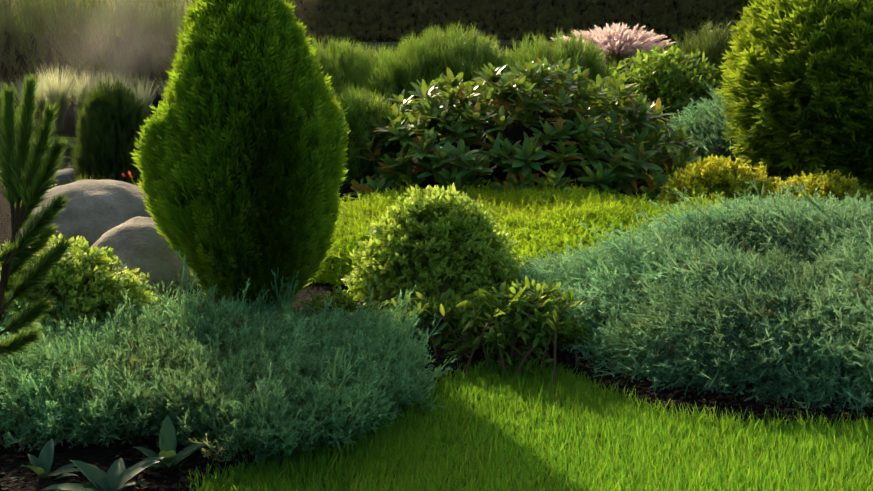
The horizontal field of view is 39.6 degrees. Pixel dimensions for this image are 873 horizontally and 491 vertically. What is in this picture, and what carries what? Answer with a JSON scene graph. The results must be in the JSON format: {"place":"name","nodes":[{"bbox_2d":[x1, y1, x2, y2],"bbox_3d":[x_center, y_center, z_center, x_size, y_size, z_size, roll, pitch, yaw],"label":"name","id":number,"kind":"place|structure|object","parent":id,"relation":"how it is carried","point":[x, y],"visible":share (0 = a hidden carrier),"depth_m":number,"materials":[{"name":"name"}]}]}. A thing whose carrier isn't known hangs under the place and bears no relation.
{"place":"outdoors","nodes":[
{"label":"outdoors","id":0,"kind":"place"},
{"bbox_2d":[1,148,76,169],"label":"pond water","id":1,"kind":"structure","parent":0,"point":[67,160],"depth_m":8.96,"materials":[{"name":"grey"}]},
{"bbox_2d":[62,174,111,183],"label":"plant","id":2,"kind":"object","parent":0,"point":[80,179],"depth_m":7.25,"materials":[{"name":"green plant"}]},
{"bbox_2d":[122,171,141,185],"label":"flowers","id":3,"kind":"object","parent":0,"point":[129,172],"depth_m":6.75,"materials":[{"name":"plant"}]},
{"bbox_2d":[0,41,872,490],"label":"bed soil","id":4,"kind":"structure","parent":0,"point":[92,453],"depth_m":4.08,"materials":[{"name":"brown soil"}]},
{"bbox_2d":[0,77,18,94],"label":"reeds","id":5,"kind":"object","parent":4,"relation":"on","point":[3,84],"depth_m":11.10,"materials":[{"name":"green plant"}]},
{"bbox_2d":[0,73,37,111],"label":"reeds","id":6,"kind":"object","parent":4,"relation":"on","point":[18,95],"depth_m":11.16,"materials":[{"name":"green plant"}]},
{"bbox_2d":[17,72,63,123],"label":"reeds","id":7,"kind":"object","parent":4,"relation":"on","point":[40,105],"depth_m":10.42,"materials":[{"name":"beige plant"}]},
{"bbox_2d":[2,438,79,479],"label":"leafy plant","id":8,"kind":"object","parent":4,"relation":"on","point":[40,466],"visible":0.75,"depth_m":3.47,"materials":[{"name":"green plant"}]},
{"bbox_2d":[2,284,109,330],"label":"spirea shrub","id":9,"kind":"object","parent":4,"relation":"on","point":[60,298],"depth_m":4.56,"materials":[{"name":"green plant"}]},
{"bbox_2d":[33,63,88,131],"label":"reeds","id":10,"kind":"object","parent":4,"relation":"on","point":[54,91],"depth_m":10.16,"materials":[{"name":"beige plant"}]},
{"bbox_2d":[52,168,85,184],"bbox_3d":[-2.406,-0.445,7.917,0.207,0.106,0.273,0,12,1],"label":"rock","id":11,"kind":"object","parent":4,"relation":"on","point":[66,174],"visible":0.42,"depth_m":7.82,"materials":[{"name":"stone"}]},
{"bbox_2d":[56,69,106,114],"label":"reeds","id":12,"kind":"object","parent":4,"relation":"on","point":[86,88],"depth_m":10.13,"materials":[{"name":"beige plant"}]},
{"bbox_2d":[20,180,151,246],"bbox_3d":[-1.795,-0.193,6.460,0.826,0.318,0.767,0,12,1],"label":"boulder","id":13,"kind":"object","parent":4,"relation":"on","point":[94,211],"visible":0.46,"depth_m":6.20,"materials":[{"name":"stone"}]},
{"bbox_2d":[0,31,174,100],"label":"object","id":14,"kind":"object","parent":4,"relation":"on","point":[49,57],"depth_m":11.92,"materials":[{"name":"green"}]},
{"bbox_2d":[2,0,194,43],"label":"hedge","id":15,"kind":"object","parent":4,"relation":"on","point":[159,2],"depth_m":14.93,"materials":[{"name":"green plant"}]},
{"bbox_2d":[40,457,164,490],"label":"leafy plant","id":16,"kind":"object","parent":4,"relation":"on","point":[118,475],"visible":1,"depth_m":3.35,"materials":[{"name":"green plant"}]},
{"bbox_2d":[87,72,119,88],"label":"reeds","id":17,"kind":"object","parent":4,"relation":"on","point":[102,78],"depth_m":10.70,"materials":[{"name":"beige plant"}]},
{"bbox_2d":[69,74,149,183],"bbox_3d":[-2.085,-0.744,7.893,0.674,0.728,0.642,0,12,1],"label":"conifer shrub","id":18,"kind":"object","parent":4,"relation":"on","point":[103,105],"visible":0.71,"depth_m":7.76,"materials":[{"name":"green plant"}]},
{"bbox_2d":[88,70,140,93],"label":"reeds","id":19,"kind":"object","parent":4,"relation":"on","point":[112,80],"depth_m":10.26,"materials":[{"name":"beige plant"}]},
{"bbox_2d":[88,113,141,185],"bbox_3d":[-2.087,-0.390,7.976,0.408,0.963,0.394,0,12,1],"label":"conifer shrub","id":20,"kind":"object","parent":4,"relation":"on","point":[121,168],"visible":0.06,"depth_m":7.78,"materials":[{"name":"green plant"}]},
{"bbox_2d":[90,216,197,301],"bbox_3d":[-1.300,0.035,5.370,0.520,0.320,0.670,0,12,1],"label":"boulder","id":21,"kind":"object","parent":4,"relation":"on","point":[141,243],"visible":0.33,"depth_m":5.17,"materials":[{"name":"stone"}]},
{"bbox_2d":[124,75,163,119],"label":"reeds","id":22,"kind":"object","parent":4,"relation":"on","point":[146,97],"depth_m":10.40,"materials":[{"name":"beige plant"}]},
{"bbox_2d":[156,79,169,99],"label":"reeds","id":23,"kind":"object","parent":4,"relation":"on","point":[162,90],"depth_m":11.05,"materials":[{"name":"green plant"}]},
{"bbox_2d":[134,415,212,474],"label":"leafy plant","id":24,"kind":"object","parent":4,"relation":"on","point":[167,442],"visible":0.83,"depth_m":3.54,"materials":[{"name":"green plant"}]},
{"bbox_2d":[0,0,364,95],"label":"tall ornamental grass","id":25,"kind":"object","parent":4,"relation":"on","point":[34,23],"depth_m":11.81,"materials":[{"name":"grass blades"}]},
{"bbox_2d":[0,249,457,464],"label":"juniper shrub","id":26,"kind":"object","parent":4,"relation":"on","point":[329,377],"visible":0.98,"depth_m":3.89,"materials":[{"name":"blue plant"}]},
{"bbox_2d":[130,0,350,311],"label":"conifer tree","id":27,"kind":"object","parent":4,"relation":"on","point":[210,188],"depth_m":4.66,"materials":[{"name":"green plant"}]},
{"bbox_2d":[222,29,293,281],"bbox_3d":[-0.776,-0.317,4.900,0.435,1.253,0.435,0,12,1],"label":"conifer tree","id":28,"kind":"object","parent":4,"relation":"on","point":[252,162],"depth_m":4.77,"materials":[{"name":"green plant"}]},
{"bbox_2d":[290,284,400,323],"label":"low broadleaf shrub","id":29,"kind":"object","parent":4,"relation":"on","point":[350,298],"depth_m":4.85,"materials":[{"name":"green plant"}]},
{"bbox_2d":[308,31,409,106],"bbox_3d":[-0.797,-1.624,11.239,1.653,0.725,1.426,0,12,1],"label":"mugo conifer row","id":30,"kind":"object","parent":4,"relation":"on","point":[341,61],"depth_m":10.94,"materials":[{"name":"green plant"}]},
{"bbox_2d":[340,134,380,185],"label":"shrub","id":31,"kind":"object","parent":4,"relation":"on","point":[356,153],"depth_m":8.00,"materials":[{"name":"green plant"}]},
{"bbox_2d":[311,188,420,286],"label":"lawn","id":32,"kind":"structure","parent":4,"relation":"on","point":[353,225],"depth_m":5.77,"materials":[{"name":"green plant"}]},
{"bbox_2d":[330,82,419,186],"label":"ornamental grass","id":33,"kind":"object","parent":4,"relation":"on","point":[360,110],"depth_m":7.89,"materials":[{"name":"green plant"}]},
{"bbox_2d":[363,288,495,357],"bbox_3d":[-0.031,0.306,4.758,0.568,0.262,0.649,-9,15,-36],"label":"shrub","id":34,"kind":"object","parent":4,"relation":"on","point":[434,305],"depth_m":4.70,"materials":[{"name":"green plant"}]},
{"bbox_2d":[343,17,521,113],"bbox_3d":[0.038,-1.604,10.877,1.817,0.822,1.524,0,12,1],"label":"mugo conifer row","id":35,"kind":"object","parent":4,"relation":"on","point":[434,52],"depth_m":10.52,"materials":[{"name":"green plant"}]},
{"bbox_2d":[341,183,524,317],"bbox_3d":[-0.001,0.004,5.236,0.799,0.527,0.762,0,12,1],"label":"spirea shrub","id":36,"kind":"object","parent":4,"relation":"on","point":[481,249],"depth_m":5.04,"materials":[{"name":"green plant"}]},
{"bbox_2d":[384,68,482,111],"bbox_3d":[0.033,-1.239,10.978,1.120,0.765,0.866,0,12,1],"label":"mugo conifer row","id":37,"kind":"object","parent":4,"relation":"on","point":[471,75],"depth_m":10.70,"materials":[{"name":"green plant"}]},
{"bbox_2d":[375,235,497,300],"bbox_3d":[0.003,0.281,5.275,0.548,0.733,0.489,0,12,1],"label":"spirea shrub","id":38,"kind":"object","parent":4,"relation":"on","point":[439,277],"visible":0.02,"depth_m":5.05,"materials":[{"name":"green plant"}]},
{"bbox_2d":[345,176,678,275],"bbox_3d":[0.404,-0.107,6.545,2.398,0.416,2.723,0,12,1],"label":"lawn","id":39,"kind":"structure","parent":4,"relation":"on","point":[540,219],"depth_m":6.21,"materials":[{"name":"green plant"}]},
{"bbox_2d":[421,275,605,384],"bbox_3d":[0.279,0.289,4.589,0.739,0.354,0.663,0,12,1],"label":"shrub","id":40,"kind":"object","parent":4,"relation":"on","point":[483,306],"depth_m":4.55,"materials":[{"name":"green plant"}]},
{"bbox_2d":[417,119,623,194],"bbox_3d":[0.537,-0.400,8.121,1.413,0.907,1.138,0,12,1],"label":"rhododendron shrub","id":41,"kind":"object","parent":4,"relation":"on","point":[510,133],"visible":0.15,"depth_m":7.74,"materials":[{"name":"green plant"}]},
{"bbox_2d":[343,57,700,203],"bbox_3d":[0.554,-0.775,8.029,2.449,0.936,2.035,0,12,1],"label":"rhododendron shrub","id":42,"kind":"object","parent":4,"relation":"on","point":[628,159],"depth_m":7.55,"materials":[{"name":"green plant"}]},
{"bbox_2d":[478,28,618,117],"bbox_3d":[0.996,-1.538,10.668,1.517,0.795,1.273,0,12,1],"label":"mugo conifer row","id":43,"kind":"object","parent":4,"relation":"on","point":[580,56],"depth_m":10.42,"materials":[{"name":"green plant"}]},
{"bbox_2d":[493,174,872,414],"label":"juniper","id":44,"kind":"object","parent":4,"relation":"on","point":[710,245],"visible":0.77,"depth_m":4.76,"materials":[{"name":"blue plant"}]},
{"bbox_2d":[656,19,735,100],"bbox_3d":[2.447,-1.456,10.211,1.477,0.955,1.297,0,12,1],"label":"shrub","id":45,"kind":"object","parent":4,"relation":"on","point":[708,42],"depth_m":9.96,"materials":[{"name":"green plant"}]},
{"bbox_2d":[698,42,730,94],"bbox_3d":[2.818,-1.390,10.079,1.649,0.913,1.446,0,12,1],"label":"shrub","id":46,"kind":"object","parent":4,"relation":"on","point":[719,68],"depth_m":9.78,"materials":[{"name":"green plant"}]},
{"bbox_2d":[683,182,746,200],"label":"shrub","id":47,"kind":"object","parent":4,"relation":"on","point":[718,189],"visible":0.06,"depth_m":6.87,"materials":[{"name":"plant"}]},
{"bbox_2d":[656,155,780,205],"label":"yellow-green shrub","id":48,"kind":"object","parent":4,"relation":"on","point":[686,176],"depth_m":6.87,"materials":[{"name":"yellow plant"}]},
{"bbox_2d":[644,78,794,174],"bbox_3d":[2.140,-0.794,8.447,1.399,0.757,1.313,0,12,1],"label":"juniper","id":49,"kind":"object","parent":4,"relation":"on","point":[702,126],"visible":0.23,"depth_m":8.21,"materials":[{"name":"blue plant"}]},
{"bbox_2d":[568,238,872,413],"bbox_3d":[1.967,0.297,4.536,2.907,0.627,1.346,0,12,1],"label":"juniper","id":50,"kind":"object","parent":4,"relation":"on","point":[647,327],"visible":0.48,"depth_m":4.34,"materials":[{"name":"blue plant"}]},
{"bbox_2d":[714,0,872,191],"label":"globe thuja","id":51,"kind":"object","parent":4,"relation":"on","point":[769,70],"visible":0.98,"depth_m":7.04,"materials":[{"name":"green plant"}]},
{"bbox_2d":[750,169,872,207],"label":"yellow-green shrub","id":52,"kind":"object","parent":4,"relation":"on","point":[826,180],"depth_m":6.71,"materials":[{"name":"plant"}]},
{"bbox_2d":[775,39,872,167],"bbox_3d":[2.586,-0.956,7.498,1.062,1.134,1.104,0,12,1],"label":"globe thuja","id":53,"kind":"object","parent":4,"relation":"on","point":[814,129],"depth_m":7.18,"materials":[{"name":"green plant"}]},
{"bbox_2d":[0,40,872,490],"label":"lawn","id":54,"kind":"structure","parent":0,"point":[396,44],"depth_m":9.80,"materials":[{"name":"green plant"}]},
{"bbox_2d":[0,233,177,335],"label":"spirea shrub","id":55,"kind":"object","parent":54,"relation":"on","point":[95,273],"depth_m":4.55,"materials":[{"name":"green plant"}]},
{"bbox_2d":[186,0,753,43],"bbox_3d":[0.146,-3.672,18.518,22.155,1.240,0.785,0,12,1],"label":"hedge","id":56,"kind":"object","parent":54,"relation":"on","point":[670,20],"depth_m":18.59,"materials":[{"name":"green plant"}]},
{"bbox_2d":[178,353,872,490],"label":"lawn grass","id":57,"kind":"structure","parent":54,"relation":"on","point":[394,454],"depth_m":3.72,"materials":[{"name":"green plant"}]},
{"bbox_2d":[595,44,727,136],"bbox_3d":[1.852,-1.226,9.712,1.220,0.773,1.028,0,12,1],"label":"deciduous shrub","id":58,"kind":"object","parent":54,"relation":"on","point":[653,56],"depth_m":9.51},
{"bbox_2d":[619,188,797,242],"bbox_3d":[1.579,-0.057,6.266,1.421,0.433,1.432,0,12,1],"label":"creeping juniper","id":59,"kind":"object","parent":54,"relation":"on","point":[696,204],"visible":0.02,"depth_m":6.46,"materials":[{"name":"green plant"}]},
{"bbox_2d":[599,44,640,66],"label":"shrub","id":60,"kind":"object","parent":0,"point":[611,57],"depth_m":14.21,"materials":[{"name":"green plant"}]},
{"bbox_2d":[551,23,675,55],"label":"grass plumes","id":61,"kind":"object","parent":60,"relation":"attached to","point":[613,37],"depth_m":14.06,"materials":[{"name":"pink plant"}]},
{"bbox_3d":[-0.919,0.532,4.245,1.102,0.209,0.916,0,12,1],"label":"juniper","id":62,"kind":"object","parent":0,"visible":0},
{"bbox_2d":[0,72,75,361],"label":"pine branch","id":63,"kind":"object","parent":62,"relation":"on","point":[26,177],"depth_m":3.75,"materials":[{"name":"green plant"}]},
{"bbox_2d":[0,272,216,451],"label":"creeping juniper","id":64,"kind":"object","parent":62,"relation":"on","point":[8,385],"visible":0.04,"depth_m":4.05,"materials":[{"name":"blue plant"}]}
]}

